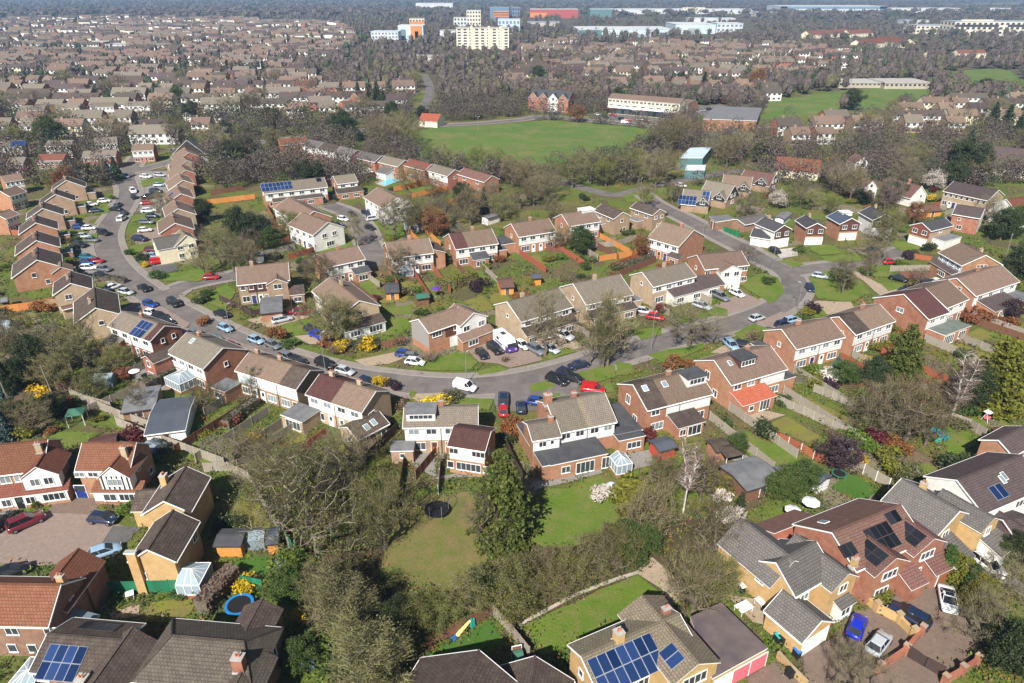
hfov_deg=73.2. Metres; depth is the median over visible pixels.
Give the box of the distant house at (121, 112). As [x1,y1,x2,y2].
[113,108,137,126]
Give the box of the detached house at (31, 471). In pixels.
[0,434,74,510]
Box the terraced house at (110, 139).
[94,137,120,150]
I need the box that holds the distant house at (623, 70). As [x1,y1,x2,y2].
[612,66,632,75]
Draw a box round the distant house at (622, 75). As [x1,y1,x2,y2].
[593,74,626,78]
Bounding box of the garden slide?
[451,618,474,641]
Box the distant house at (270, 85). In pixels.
[267,82,282,86]
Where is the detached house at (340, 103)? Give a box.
[338,100,351,110]
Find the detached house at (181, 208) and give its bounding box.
[162,199,197,229]
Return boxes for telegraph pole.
[37,365,55,399]
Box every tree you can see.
[0,89,18,108]
[0,121,27,140]
[0,307,19,351]
[0,310,57,358]
[0,325,24,360]
[0,357,29,396]
[0,361,14,399]
[0,388,52,432]
[0,396,35,424]
[0,411,18,443]
[9,331,58,380]
[17,312,103,372]
[22,348,72,391]
[23,114,70,143]
[26,103,54,116]
[37,391,67,419]
[38,167,59,182]
[42,162,76,188]
[46,126,58,139]
[47,104,73,117]
[50,68,72,79]
[50,319,112,367]
[70,365,108,395]
[81,162,99,180]
[86,114,128,136]
[91,341,135,371]
[96,77,111,94]
[101,157,110,176]
[106,72,130,82]
[109,78,123,90]
[109,156,123,180]
[118,119,130,137]
[118,382,146,405]
[143,190,175,217]
[146,96,167,115]
[160,114,186,144]
[169,84,184,99]
[172,71,183,76]
[179,100,198,116]
[181,243,218,273]
[182,379,223,410]
[189,223,218,248]
[191,198,212,221]
[194,124,225,142]
[196,224,240,265]
[206,232,249,271]
[209,139,249,168]
[213,159,240,186]
[214,425,339,521]
[215,95,240,109]
[215,118,232,137]
[217,434,375,568]
[218,133,234,144]
[218,204,256,244]
[222,426,264,461]
[226,124,262,152]
[230,237,261,264]
[236,89,262,109]
[238,366,261,396]
[240,137,258,153]
[240,228,258,252]
[240,436,282,479]
[242,213,272,240]
[243,207,264,216]
[253,84,266,97]
[253,225,285,249]
[255,557,309,606]
[260,106,281,127]
[260,128,281,153]
[261,110,275,127]
[265,68,283,79]
[268,208,299,236]
[277,628,324,677]
[284,233,305,257]
[287,168,301,179]
[291,158,327,178]
[291,251,339,285]
[291,551,356,618]
[292,289,359,347]
[298,556,383,644]
[306,80,316,89]
[313,419,381,478]
[320,600,419,682]
[321,297,364,337]
[327,109,359,137]
[343,210,371,244]
[344,467,420,550]
[348,94,374,113]
[355,82,360,90]
[361,112,387,136]
[361,138,385,154]
[362,109,392,139]
[364,87,372,100]
[365,115,404,143]
[371,111,422,149]
[372,80,380,100]
[374,591,415,644]
[375,196,420,239]
[377,242,415,274]
[380,91,385,100]
[382,101,398,118]
[388,108,419,138]
[388,195,421,235]
[392,163,416,189]
[393,586,450,656]
[399,127,425,147]
[399,192,437,231]
[405,164,426,186]
[406,69,425,86]
[410,205,442,232]
[414,105,428,117]
[415,585,467,642]
[421,144,436,162]
[421,175,443,196]
[423,187,463,223]
[429,212,450,235]
[432,143,461,165]
[433,560,491,614]
[447,184,485,225]
[448,221,470,231]
[450,149,474,168]
[450,217,458,232]
[452,180,471,203]
[458,490,511,545]
[464,447,540,558]
[466,144,493,171]
[466,549,541,630]
[467,562,503,610]
[472,180,518,212]
[477,186,489,214]
[481,144,513,170]
[488,192,512,221]
[498,154,526,186]
[499,552,551,614]
[505,195,520,215]
[506,178,531,207]
[509,156,541,184]
[512,87,526,98]
[515,286,571,356]
[517,542,580,604]
[520,174,550,205]
[529,65,546,77]
[529,162,557,194]
[530,541,594,603]
[535,172,566,198]
[538,152,569,187]
[542,195,566,221]
[542,223,576,249]
[557,150,591,187]
[560,530,619,588]
[564,80,584,100]
[566,224,595,252]
[567,104,588,121]
[568,303,608,365]
[570,147,608,181]
[572,520,632,577]
[573,283,640,366]
[590,152,624,185]
[591,297,622,368]
[594,516,649,571]
[606,142,637,181]
[606,476,690,544]
[610,86,627,93]
[615,516,666,571]
[619,145,656,183]
[629,231,650,256]
[632,180,660,203]
[636,445,683,500]
[639,149,674,189]
[642,133,662,152]
[645,116,686,153]
[657,146,687,181]
[660,529,749,619]
[662,112,700,149]
[662,180,686,202]
[663,298,736,345]
[670,490,750,561]
[671,184,684,202]
[673,432,704,513]
[676,71,687,78]
[678,448,735,500]
[679,112,712,145]
[690,550,747,605]
[700,71,707,83]
[704,130,733,159]
[711,134,743,166]
[724,129,759,158]
[724,431,749,456]
[724,505,746,528]
[725,88,744,104]
[731,188,776,215]
[734,491,747,518]
[735,241,762,258]
[742,120,770,149]
[748,68,767,81]
[751,142,768,158]
[759,180,777,198]
[763,463,806,502]
[768,188,788,207]
[779,456,827,493]
[783,182,803,207]
[790,176,823,204]
[804,188,825,209]
[812,433,868,473]
[821,154,857,189]
[824,161,866,194]
[824,196,842,214]
[827,358,863,384]
[827,635,911,682]
[830,355,841,369]
[831,251,866,293]
[839,166,870,199]
[839,273,859,289]
[841,378,932,432]
[842,378,891,425]
[844,87,868,109]
[853,188,874,204]
[854,354,895,389]
[857,227,898,257]
[858,108,881,133]
[860,250,885,277]
[863,175,906,210]
[868,190,889,206]
[869,110,899,137]
[871,205,909,243]
[872,371,928,425]
[873,370,971,441]
[881,179,911,202]
[882,323,926,390]
[883,141,919,166]
[885,99,901,109]
[886,131,913,149]
[888,104,906,110]
[888,158,928,181]
[893,93,916,101]
[901,139,933,164]
[903,200,931,223]
[904,390,966,445]
[911,267,934,283]
[921,169,947,187]
[927,366,973,410]
[938,159,972,184]
[942,347,993,420]
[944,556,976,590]
[945,548,959,582]
[947,136,1000,179]
[947,543,958,551]
[947,551,966,580]
[948,580,1023,642]
[949,358,1002,410]
[956,579,983,610]
[958,563,983,591]
[961,575,1021,614]
[963,548,1023,608]
[965,571,988,606]
[967,151,1007,179]
[967,335,1023,425]
[971,193,1005,224]
[978,577,1001,612]
[979,77,993,83]
[980,611,1023,678]
[982,102,1001,129]
[986,96,1015,108]
[987,208,1023,239]
[989,138,1017,147]
[994,154,1016,167]
[994,202,1023,232]
[998,104,1016,133]
[999,296,1023,318]
[999,528,1023,563]
[999,539,1020,562]
[1000,244,1023,278]
[1006,114,1023,139]
[1010,129,1023,147]
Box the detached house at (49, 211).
[26,201,75,230]
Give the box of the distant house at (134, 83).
[103,79,145,86]
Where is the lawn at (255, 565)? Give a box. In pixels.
[232,557,269,575]
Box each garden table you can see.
[125,589,133,600]
[734,599,753,616]
[754,596,765,608]
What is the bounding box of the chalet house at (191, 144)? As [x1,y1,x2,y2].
[172,138,208,160]
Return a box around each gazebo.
[64,407,88,427]
[719,443,744,462]
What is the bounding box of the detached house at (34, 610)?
[0,548,109,655]
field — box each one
[411,120,648,177]
[760,88,930,118]
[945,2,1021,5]
[952,69,1023,94]
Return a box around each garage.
[59,304,72,319]
[120,385,162,422]
[143,396,196,440]
[260,296,282,322]
[708,215,734,230]
[732,214,772,232]
[763,589,834,655]
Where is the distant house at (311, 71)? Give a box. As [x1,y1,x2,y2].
[299,67,317,78]
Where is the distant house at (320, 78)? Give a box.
[309,74,323,81]
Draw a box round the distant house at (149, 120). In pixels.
[139,117,171,124]
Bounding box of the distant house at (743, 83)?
[737,81,753,86]
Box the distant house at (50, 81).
[41,79,61,85]
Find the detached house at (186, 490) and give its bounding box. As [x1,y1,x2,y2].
[130,466,214,533]
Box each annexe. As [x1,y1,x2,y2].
[339,410,389,452]
[750,228,770,247]
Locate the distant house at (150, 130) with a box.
[128,123,184,144]
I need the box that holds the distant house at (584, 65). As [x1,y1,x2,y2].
[554,63,587,67]
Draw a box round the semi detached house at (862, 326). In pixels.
[821,296,895,356]
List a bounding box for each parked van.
[149,256,160,264]
[452,377,476,392]
[580,380,605,391]
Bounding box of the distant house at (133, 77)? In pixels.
[109,74,151,79]
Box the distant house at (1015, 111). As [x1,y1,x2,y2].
[983,107,1023,124]
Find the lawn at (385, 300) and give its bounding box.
[378,296,407,302]
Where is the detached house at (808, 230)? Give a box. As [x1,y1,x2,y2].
[793,212,825,244]
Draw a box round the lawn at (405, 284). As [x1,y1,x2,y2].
[400,281,415,286]
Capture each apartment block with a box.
[801,29,845,38]
[844,29,872,37]
[851,38,884,47]
[880,36,914,47]
[952,50,985,57]
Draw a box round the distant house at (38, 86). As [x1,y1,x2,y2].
[21,82,49,88]
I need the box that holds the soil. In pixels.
[898,450,948,467]
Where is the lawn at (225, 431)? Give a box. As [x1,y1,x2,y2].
[223,416,255,432]
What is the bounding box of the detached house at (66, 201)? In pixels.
[40,188,86,215]
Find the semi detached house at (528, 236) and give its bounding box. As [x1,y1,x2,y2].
[496,216,564,253]
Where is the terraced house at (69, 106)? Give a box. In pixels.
[55,103,84,116]
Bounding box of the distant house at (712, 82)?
[708,79,720,85]
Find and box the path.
[74,400,197,462]
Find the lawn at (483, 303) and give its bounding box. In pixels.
[464,296,493,311]
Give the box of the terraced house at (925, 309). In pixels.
[873,287,970,342]
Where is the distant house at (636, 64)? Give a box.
[617,61,643,71]
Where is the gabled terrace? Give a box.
[528,89,575,112]
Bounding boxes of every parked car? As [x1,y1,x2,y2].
[0,509,17,531]
[0,560,31,575]
[4,510,46,533]
[65,246,79,252]
[71,223,82,228]
[71,240,87,247]
[77,232,91,237]
[78,263,97,270]
[79,253,94,258]
[79,258,95,263]
[81,224,96,230]
[84,236,99,241]
[85,201,97,206]
[85,510,118,525]
[87,542,121,557]
[89,208,102,212]
[89,257,104,263]
[91,270,108,276]
[95,264,111,271]
[96,228,110,235]
[97,198,110,202]
[103,283,121,290]
[108,206,122,210]
[113,202,122,206]
[116,214,127,220]
[117,287,134,295]
[119,210,128,214]
[129,186,136,193]
[130,193,137,199]
[131,234,148,241]
[137,226,152,232]
[137,283,150,292]
[138,218,154,223]
[140,173,151,177]
[140,200,152,204]
[141,207,156,212]
[141,298,157,307]
[143,245,154,251]
[143,307,155,315]
[145,213,158,217]
[147,252,155,256]
[149,188,162,192]
[151,310,168,317]
[153,182,164,186]
[154,172,165,176]
[157,315,175,323]
[166,296,181,307]
[187,327,201,332]
[202,273,219,279]
[213,309,230,318]
[216,322,232,332]
[247,333,264,344]
[264,338,281,349]
[270,314,292,324]
[277,349,293,358]
[282,309,292,314]
[288,354,307,363]
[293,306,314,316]
[302,323,320,330]
[308,328,321,339]
[314,355,335,369]
[331,194,338,199]
[334,364,355,376]
[337,215,348,221]
[347,211,356,216]
[357,375,374,384]
[361,209,370,215]
[364,223,375,230]
[365,215,378,220]
[382,219,393,223]
[394,348,409,357]
[402,351,423,359]
[404,356,425,366]
[475,347,488,359]
[486,339,503,354]
[498,391,508,404]
[498,404,508,416]
[515,338,526,350]
[515,400,526,413]
[526,341,543,355]
[526,395,542,405]
[541,342,560,353]
[544,370,569,386]
[555,365,572,375]
[557,329,574,341]
[564,372,585,384]
[567,359,590,370]
[636,305,652,313]
[645,311,664,320]
[691,299,712,309]
[712,289,729,301]
[722,337,739,350]
[729,288,744,297]
[734,338,750,347]
[748,313,765,322]
[768,246,781,253]
[774,319,791,326]
[782,315,801,322]
[805,282,814,291]
[811,271,828,279]
[845,611,868,641]
[864,629,892,657]
[881,258,896,264]
[886,600,933,632]
[889,274,908,282]
[919,278,932,282]
[936,583,959,614]
[972,549,1006,579]
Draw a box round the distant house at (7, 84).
[0,81,16,87]
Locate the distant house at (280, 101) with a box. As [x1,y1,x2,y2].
[251,97,291,112]
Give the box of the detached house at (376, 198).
[363,187,407,223]
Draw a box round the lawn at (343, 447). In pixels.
[317,445,351,462]
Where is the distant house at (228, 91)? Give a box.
[210,86,237,96]
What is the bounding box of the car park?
[697,104,722,116]
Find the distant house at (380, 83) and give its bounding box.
[371,81,385,89]
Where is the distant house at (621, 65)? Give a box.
[614,64,633,67]
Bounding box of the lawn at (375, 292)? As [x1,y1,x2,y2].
[366,289,381,294]
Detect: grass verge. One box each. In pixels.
[79,233,97,242]
[94,206,109,214]
[115,289,134,295]
[130,212,150,221]
[130,242,152,253]
[140,177,165,186]
[162,268,213,281]
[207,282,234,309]
[410,390,415,397]
[413,352,477,370]
[455,397,493,409]
[476,365,507,374]
[529,380,554,391]
[542,348,576,359]
[577,364,614,381]
[601,383,614,391]
[615,362,634,375]
[633,327,661,338]
[647,343,703,362]
[707,303,726,315]
[734,323,767,339]
[768,292,782,302]
[779,259,803,266]
[805,244,839,254]
[812,308,825,317]
[820,253,869,261]
[880,282,903,290]
[893,241,921,250]
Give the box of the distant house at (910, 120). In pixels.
[896,112,923,132]
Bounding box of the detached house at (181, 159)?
[165,154,195,174]
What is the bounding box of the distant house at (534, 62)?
[514,60,545,65]
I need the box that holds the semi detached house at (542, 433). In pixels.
[522,413,561,466]
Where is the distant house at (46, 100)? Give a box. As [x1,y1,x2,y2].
[35,97,66,111]
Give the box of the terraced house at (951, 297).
[903,279,969,321]
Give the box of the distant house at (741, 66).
[733,64,745,71]
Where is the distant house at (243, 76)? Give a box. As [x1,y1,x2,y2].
[238,74,258,79]
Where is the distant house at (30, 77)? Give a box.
[25,74,42,82]
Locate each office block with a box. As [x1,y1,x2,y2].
[370,30,401,41]
[397,24,425,44]
[409,18,425,23]
[439,29,455,35]
[453,17,466,26]
[466,10,480,26]
[490,7,508,21]
[498,19,519,30]
[512,7,519,18]
[527,21,558,26]
[902,24,939,33]
[938,20,1023,35]
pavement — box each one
[38,159,170,178]
[86,156,814,398]
[158,269,235,296]
[169,115,769,152]
[317,202,383,265]
[633,191,679,210]
[787,246,913,276]
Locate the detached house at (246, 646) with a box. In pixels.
[129,598,286,682]
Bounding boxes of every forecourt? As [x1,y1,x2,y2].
[0,513,121,565]
[80,247,95,273]
[121,301,189,329]
[131,227,173,268]
[139,171,167,215]
[221,337,393,393]
[469,344,541,367]
[494,377,578,410]
[586,114,663,122]
[748,660,799,682]
[803,581,985,682]
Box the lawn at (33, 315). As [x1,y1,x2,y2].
[12,313,39,319]
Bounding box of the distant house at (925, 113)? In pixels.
[885,108,945,125]
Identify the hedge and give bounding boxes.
[31,322,59,333]
[78,363,115,383]
[80,346,132,366]
[95,274,129,283]
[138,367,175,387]
[140,193,159,200]
[191,562,241,615]
[196,432,244,463]
[220,395,260,429]
[434,270,478,291]
[611,252,654,270]
[794,372,804,382]
[919,351,952,373]
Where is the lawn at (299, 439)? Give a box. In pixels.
[263,431,307,447]
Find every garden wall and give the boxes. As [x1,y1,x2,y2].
[38,299,56,305]
[518,571,637,626]
[776,650,808,682]
[867,598,920,637]
[874,621,928,674]
[939,651,984,682]
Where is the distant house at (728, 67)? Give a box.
[718,64,730,69]
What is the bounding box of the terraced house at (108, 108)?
[90,102,118,115]
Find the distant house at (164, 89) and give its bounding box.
[154,86,193,101]
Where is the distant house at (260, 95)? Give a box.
[235,92,262,105]
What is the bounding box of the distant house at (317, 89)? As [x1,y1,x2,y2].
[309,86,324,95]
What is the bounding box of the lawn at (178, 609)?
[137,599,193,622]
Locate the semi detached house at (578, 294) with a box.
[560,268,642,327]
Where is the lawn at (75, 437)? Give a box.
[49,432,96,447]
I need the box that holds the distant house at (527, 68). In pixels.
[508,67,534,71]
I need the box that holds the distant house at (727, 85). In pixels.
[714,83,735,88]
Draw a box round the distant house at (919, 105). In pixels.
[892,100,924,109]
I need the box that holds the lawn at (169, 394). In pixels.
[162,390,196,398]
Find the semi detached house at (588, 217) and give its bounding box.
[554,206,600,240]
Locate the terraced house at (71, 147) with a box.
[44,140,81,157]
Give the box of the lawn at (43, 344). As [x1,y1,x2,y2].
[42,337,59,348]
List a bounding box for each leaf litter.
[267,461,429,682]
[494,519,730,634]
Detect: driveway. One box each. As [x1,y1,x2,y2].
[46,488,98,514]
[101,526,140,557]
[151,263,178,272]
[248,304,308,326]
[295,335,319,343]
[355,352,402,365]
[413,392,446,401]
[538,337,581,348]
[636,308,658,316]
[711,345,729,352]
[714,293,761,314]
[754,312,789,327]
[777,247,797,257]
[814,301,852,313]
[854,271,919,294]
[982,568,1023,595]
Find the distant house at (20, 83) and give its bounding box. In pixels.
[9,78,27,86]
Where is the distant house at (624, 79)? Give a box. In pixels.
[605,76,626,81]
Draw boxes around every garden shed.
[0,296,9,305]
[14,394,23,399]
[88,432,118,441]
[212,528,249,556]
[254,251,263,262]
[264,526,280,554]
[274,555,287,567]
[384,282,399,299]
[413,292,429,305]
[480,212,500,224]
[496,277,514,294]
[528,273,541,285]
[648,436,677,459]
[705,437,729,460]
[718,456,777,501]
[773,464,792,475]
[774,211,791,223]
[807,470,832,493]
[912,204,942,217]
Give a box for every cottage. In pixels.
[846,153,868,171]
[850,176,877,197]
[886,179,927,205]
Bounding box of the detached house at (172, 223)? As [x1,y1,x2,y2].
[157,212,195,240]
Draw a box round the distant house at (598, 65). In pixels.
[589,63,605,69]
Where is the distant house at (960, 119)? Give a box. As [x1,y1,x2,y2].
[938,114,966,133]
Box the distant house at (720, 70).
[706,67,727,78]
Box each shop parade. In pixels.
[606,93,686,118]
[685,99,697,114]
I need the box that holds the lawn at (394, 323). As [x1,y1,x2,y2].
[381,314,409,335]
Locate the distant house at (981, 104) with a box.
[962,101,1009,116]
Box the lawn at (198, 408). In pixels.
[195,403,208,413]
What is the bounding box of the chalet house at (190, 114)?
[183,112,195,121]
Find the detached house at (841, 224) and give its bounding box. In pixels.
[824,210,861,240]
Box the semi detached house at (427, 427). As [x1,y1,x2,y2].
[390,392,478,463]
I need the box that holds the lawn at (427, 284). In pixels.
[416,281,430,290]
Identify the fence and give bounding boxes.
[0,297,52,312]
[10,229,19,235]
[33,346,102,381]
[47,355,121,392]
[69,388,147,426]
[69,390,110,405]
[74,361,144,393]
[87,383,139,412]
[106,580,175,594]
[114,416,223,461]
[173,402,243,453]
[194,405,269,462]
[202,462,289,546]
[203,396,225,416]
[207,194,254,203]
[210,185,242,194]
[218,294,250,315]
[226,417,282,462]
[236,422,292,467]
[240,575,262,589]
[242,236,289,252]
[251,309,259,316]
[253,427,326,486]
[263,244,294,256]
[278,524,297,554]
[288,246,313,259]
[350,278,376,301]
[360,423,396,467]
[361,172,375,178]
[369,274,379,287]
[380,337,405,347]
[393,180,427,190]
[394,455,404,521]
[408,228,417,238]
[412,186,446,197]
[415,272,430,299]
[415,446,436,479]
[424,228,440,245]
[424,607,492,647]
[434,265,450,293]
[437,453,441,494]
[457,262,473,280]
[481,262,496,280]
[492,606,529,655]
[506,438,522,480]
[519,248,545,272]
[546,244,564,253]
[556,244,584,262]
[571,243,597,259]
[577,324,589,337]
[588,235,636,248]
[593,241,617,259]
[599,233,629,250]
[599,249,637,261]
[609,253,645,269]
[615,250,646,258]
[619,256,656,275]
[652,301,669,315]
[700,293,711,303]
[709,411,774,466]
[723,226,739,237]
[728,402,798,457]
[776,394,865,444]
[776,432,826,464]
[783,385,855,430]
[793,365,859,409]
[813,384,848,404]
[827,363,891,401]
[841,352,907,389]
[850,462,891,488]
[851,350,928,387]
[880,347,950,383]
[889,265,929,271]
[900,271,936,277]
[914,253,931,260]
[921,378,944,386]
[924,334,986,365]
[928,413,987,436]
[944,208,953,215]
[958,333,1003,351]
[963,314,1023,340]
[972,311,1023,332]
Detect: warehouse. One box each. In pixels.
[416,3,453,7]
[573,26,669,36]
[588,9,611,16]
[610,7,752,13]
[665,22,715,33]
[686,17,734,21]
[711,22,743,32]
[766,5,887,13]
[888,8,959,12]
[896,19,934,23]
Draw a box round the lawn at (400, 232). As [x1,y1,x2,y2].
[375,222,406,239]
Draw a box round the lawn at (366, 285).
[359,280,378,289]
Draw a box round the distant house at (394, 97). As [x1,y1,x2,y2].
[372,93,406,106]
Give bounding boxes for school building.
[92,40,110,46]
[104,43,125,46]
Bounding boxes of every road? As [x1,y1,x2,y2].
[69,160,171,176]
[94,156,806,394]
[152,271,235,300]
[170,116,769,151]
[321,203,384,266]
[420,74,433,108]
[557,169,845,196]
[648,197,677,211]
[778,248,902,276]
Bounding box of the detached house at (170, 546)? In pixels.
[123,509,213,598]
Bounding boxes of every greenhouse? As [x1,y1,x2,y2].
[0,320,15,331]
[93,373,116,386]
[145,439,169,458]
[239,527,267,550]
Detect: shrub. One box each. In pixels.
[0,338,13,352]
[8,422,35,439]
[17,382,55,398]
[22,317,33,327]
[23,408,38,420]
[28,300,57,311]
[30,500,39,508]
[43,426,59,434]
[46,366,62,380]
[50,380,82,394]
[55,395,76,414]
[59,233,76,242]
[63,256,77,263]
[66,397,77,406]
[73,389,102,400]
[82,405,99,414]
[87,414,105,421]
[111,366,129,378]
[113,499,133,516]
[118,421,145,441]
[123,249,134,254]
[123,357,143,366]
[134,251,149,261]
[139,261,149,266]
[147,270,167,278]
[151,437,172,455]
[152,451,159,462]
[166,589,186,601]
[191,294,211,302]
[194,185,202,192]
[196,238,210,247]
[196,315,209,325]
[197,429,215,439]
[200,288,213,295]
[210,514,246,535]
[218,412,242,426]
[230,569,258,595]
[234,393,260,402]
[241,431,262,445]
[259,568,278,594]
[263,326,286,338]
[266,251,280,259]
[266,543,317,576]
[278,337,297,349]
[281,638,316,671]
[286,604,306,623]
[295,257,302,263]
[296,263,308,273]
[307,625,339,668]
[312,645,352,682]
[316,335,338,346]
[319,620,356,644]
[322,344,343,354]
[328,344,344,352]
[331,336,352,350]
[347,339,357,346]
[353,335,378,351]
[358,336,381,346]
[371,375,389,386]
[372,294,380,299]
[382,234,394,241]
[383,378,400,389]
[384,272,401,281]
[386,333,408,346]
[391,395,407,418]
[398,287,414,295]
[413,285,423,292]
[413,308,430,316]
[419,348,445,361]
[420,392,454,404]
[436,306,444,311]
[442,389,461,403]
[445,249,452,261]
[468,277,491,291]
[480,262,491,269]
[493,254,506,261]
[495,431,517,443]
[499,355,512,361]
[499,414,520,432]
[501,414,521,438]
[511,289,529,298]
[525,277,534,284]
[541,254,555,260]
[554,252,567,259]
[578,192,589,200]
[579,261,590,269]
[588,255,596,261]
[590,483,613,502]
[607,259,629,269]
[607,396,617,403]
[607,469,655,505]
[609,263,622,269]
[616,492,656,519]
[620,229,635,234]
[642,425,657,444]
[653,303,669,312]
[654,261,672,267]
[659,303,671,312]
[662,353,695,368]
[707,472,748,497]
[712,488,734,502]
[715,506,730,523]
[718,416,733,426]
[744,329,763,340]
[753,416,779,439]
[760,276,776,285]
[774,393,792,407]
[792,245,805,251]
[796,363,823,373]
[797,306,816,315]
[799,197,812,203]
[800,314,810,319]
[803,204,811,209]
[804,300,823,312]
[804,372,825,387]
[813,365,839,381]
[820,424,846,437]
[822,376,842,389]
[828,267,853,282]
[839,190,854,195]
[843,427,866,449]
[845,198,857,202]
[848,387,872,400]
[852,409,876,425]
[853,455,869,464]
[856,432,880,452]
[863,424,890,444]
[867,339,892,349]
[875,444,910,476]
[875,588,892,604]
[878,453,923,480]
[881,434,916,455]
[889,333,898,339]
[891,323,901,332]
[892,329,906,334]
[894,258,908,264]
[896,226,907,231]
[901,249,919,259]
[904,283,916,287]
[921,242,936,250]
[926,193,938,201]
[929,186,937,192]
[929,385,951,401]
[935,451,976,468]
[946,401,981,415]
[947,416,971,430]
[954,347,977,359]
[960,310,981,322]
[961,404,980,415]
[964,304,992,315]
[979,309,1022,325]
[980,224,990,232]
[982,337,996,344]
[1016,277,1022,287]
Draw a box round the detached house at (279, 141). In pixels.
[277,137,306,155]
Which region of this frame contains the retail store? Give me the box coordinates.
[530,9,577,17]
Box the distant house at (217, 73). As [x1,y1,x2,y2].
[209,71,229,78]
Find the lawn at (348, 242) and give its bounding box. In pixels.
[295,237,352,258]
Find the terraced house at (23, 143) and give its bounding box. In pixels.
[0,140,29,158]
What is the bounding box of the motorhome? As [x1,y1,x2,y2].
[493,328,516,352]
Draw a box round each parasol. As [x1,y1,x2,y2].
[128,368,139,381]
[431,287,440,296]
[785,504,800,511]
[802,496,819,513]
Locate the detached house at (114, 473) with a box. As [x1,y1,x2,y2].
[73,440,156,504]
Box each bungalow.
[406,649,517,682]
[419,113,444,127]
[499,655,574,682]
[998,510,1023,534]
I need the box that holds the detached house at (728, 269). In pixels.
[687,250,749,291]
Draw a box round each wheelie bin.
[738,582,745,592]
[772,632,780,643]
[778,634,785,645]
[784,666,795,679]
[791,647,802,658]
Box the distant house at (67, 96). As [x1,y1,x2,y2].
[52,91,101,100]
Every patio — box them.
[109,604,139,619]
[130,369,169,391]
[414,453,478,478]
[531,470,601,489]
[626,450,651,469]
[637,557,683,605]
[727,595,765,623]
[730,454,748,460]
[745,411,783,422]
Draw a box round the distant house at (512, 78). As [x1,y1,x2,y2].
[507,76,526,80]
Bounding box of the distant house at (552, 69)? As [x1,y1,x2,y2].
[546,66,561,72]
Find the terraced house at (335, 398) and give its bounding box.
[280,363,391,434]
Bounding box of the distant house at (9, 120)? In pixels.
[0,117,18,134]
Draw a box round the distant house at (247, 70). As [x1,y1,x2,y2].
[243,68,257,74]
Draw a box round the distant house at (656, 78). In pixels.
[643,75,664,81]
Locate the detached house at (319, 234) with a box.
[287,212,344,251]
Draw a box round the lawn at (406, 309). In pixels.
[389,304,414,314]
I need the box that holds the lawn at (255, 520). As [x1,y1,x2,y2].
[232,496,270,527]
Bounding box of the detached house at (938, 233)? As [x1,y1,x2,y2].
[907,217,961,249]
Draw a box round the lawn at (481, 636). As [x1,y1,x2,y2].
[424,620,505,656]
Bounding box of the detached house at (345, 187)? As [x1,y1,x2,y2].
[330,173,363,200]
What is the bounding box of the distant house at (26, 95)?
[3,92,52,105]
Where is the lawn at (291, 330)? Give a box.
[274,319,322,335]
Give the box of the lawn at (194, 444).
[191,442,234,464]
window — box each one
[0,476,12,484]
[4,628,20,635]
[6,644,18,652]
[13,475,21,482]
[26,644,37,653]
[29,478,41,486]
[32,675,49,682]
[43,477,54,485]
[43,627,55,635]
[64,294,72,299]
[74,472,85,477]
[87,473,98,477]
[107,479,123,486]
[148,465,153,475]
[192,530,198,543]
[197,378,205,388]
[242,296,250,302]
[242,385,251,394]
[267,393,276,403]
[272,646,277,655]
[281,398,290,407]
[310,397,318,404]
[320,412,324,420]
[323,402,331,409]
[326,240,334,246]
[337,406,345,414]
[350,411,358,418]
[408,429,419,434]
[415,442,426,450]
[422,264,430,270]
[426,429,436,434]
[432,330,441,337]
[445,428,451,434]
[447,460,453,468]
[449,448,458,454]
[456,461,480,473]
[459,258,467,264]
[463,325,469,332]
[472,451,484,458]
[478,320,483,326]
[507,342,515,347]
[521,246,528,251]
[538,441,546,447]
[562,309,568,315]
[562,433,570,439]
[575,430,583,437]
[577,667,583,680]
[590,427,598,434]
[603,424,611,431]
[606,109,616,112]
[614,110,623,113]
[625,393,630,404]
[629,111,639,115]
[634,675,649,682]
[651,409,659,416]
[651,421,663,430]
[655,296,663,302]
[683,669,707,682]
[705,369,709,380]
[712,388,717,398]
[733,384,741,390]
[740,276,746,281]
[747,380,754,386]
[769,384,778,391]
[796,359,806,366]
[798,348,805,354]
[800,591,809,599]
[810,346,816,351]
[822,342,829,348]
[826,351,836,359]
[833,339,840,345]
[838,582,848,594]
[854,344,862,351]
[873,585,888,598]
[879,335,887,341]
[881,567,897,581]
[896,306,903,313]
[919,548,935,561]
[941,529,949,537]
[1014,499,1023,509]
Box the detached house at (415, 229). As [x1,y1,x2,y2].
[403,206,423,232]
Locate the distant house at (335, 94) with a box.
[322,90,366,103]
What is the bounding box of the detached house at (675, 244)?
[647,221,705,263]
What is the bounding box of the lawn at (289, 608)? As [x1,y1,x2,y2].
[222,597,301,627]
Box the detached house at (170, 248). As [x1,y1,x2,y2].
[152,229,198,263]
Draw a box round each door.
[14,497,26,508]
[73,485,88,497]
[135,347,140,356]
[135,411,144,418]
[251,295,257,303]
[260,391,266,402]
[328,415,334,426]
[348,273,352,281]
[390,293,394,299]
[415,265,418,272]
[431,441,437,452]
[445,441,448,451]
[505,288,509,294]
[511,644,521,658]
[539,243,542,250]
[687,28,699,33]
[714,672,731,682]
[730,661,751,682]
[748,651,768,674]
[758,487,766,497]
[773,239,787,247]
[801,626,829,655]
[804,237,822,244]
[809,356,814,363]
[818,354,823,363]
[838,233,856,240]
[863,341,868,351]
[872,229,887,235]
[908,235,926,246]
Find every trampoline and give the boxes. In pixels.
[224,593,253,618]
[424,491,448,517]
[831,468,846,481]
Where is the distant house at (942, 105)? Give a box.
[932,101,955,110]
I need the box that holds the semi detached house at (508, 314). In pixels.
[494,285,579,342]
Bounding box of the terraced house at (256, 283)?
[236,256,304,304]
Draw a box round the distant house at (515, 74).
[503,72,524,78]
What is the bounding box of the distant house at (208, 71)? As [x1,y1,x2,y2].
[193,67,213,73]

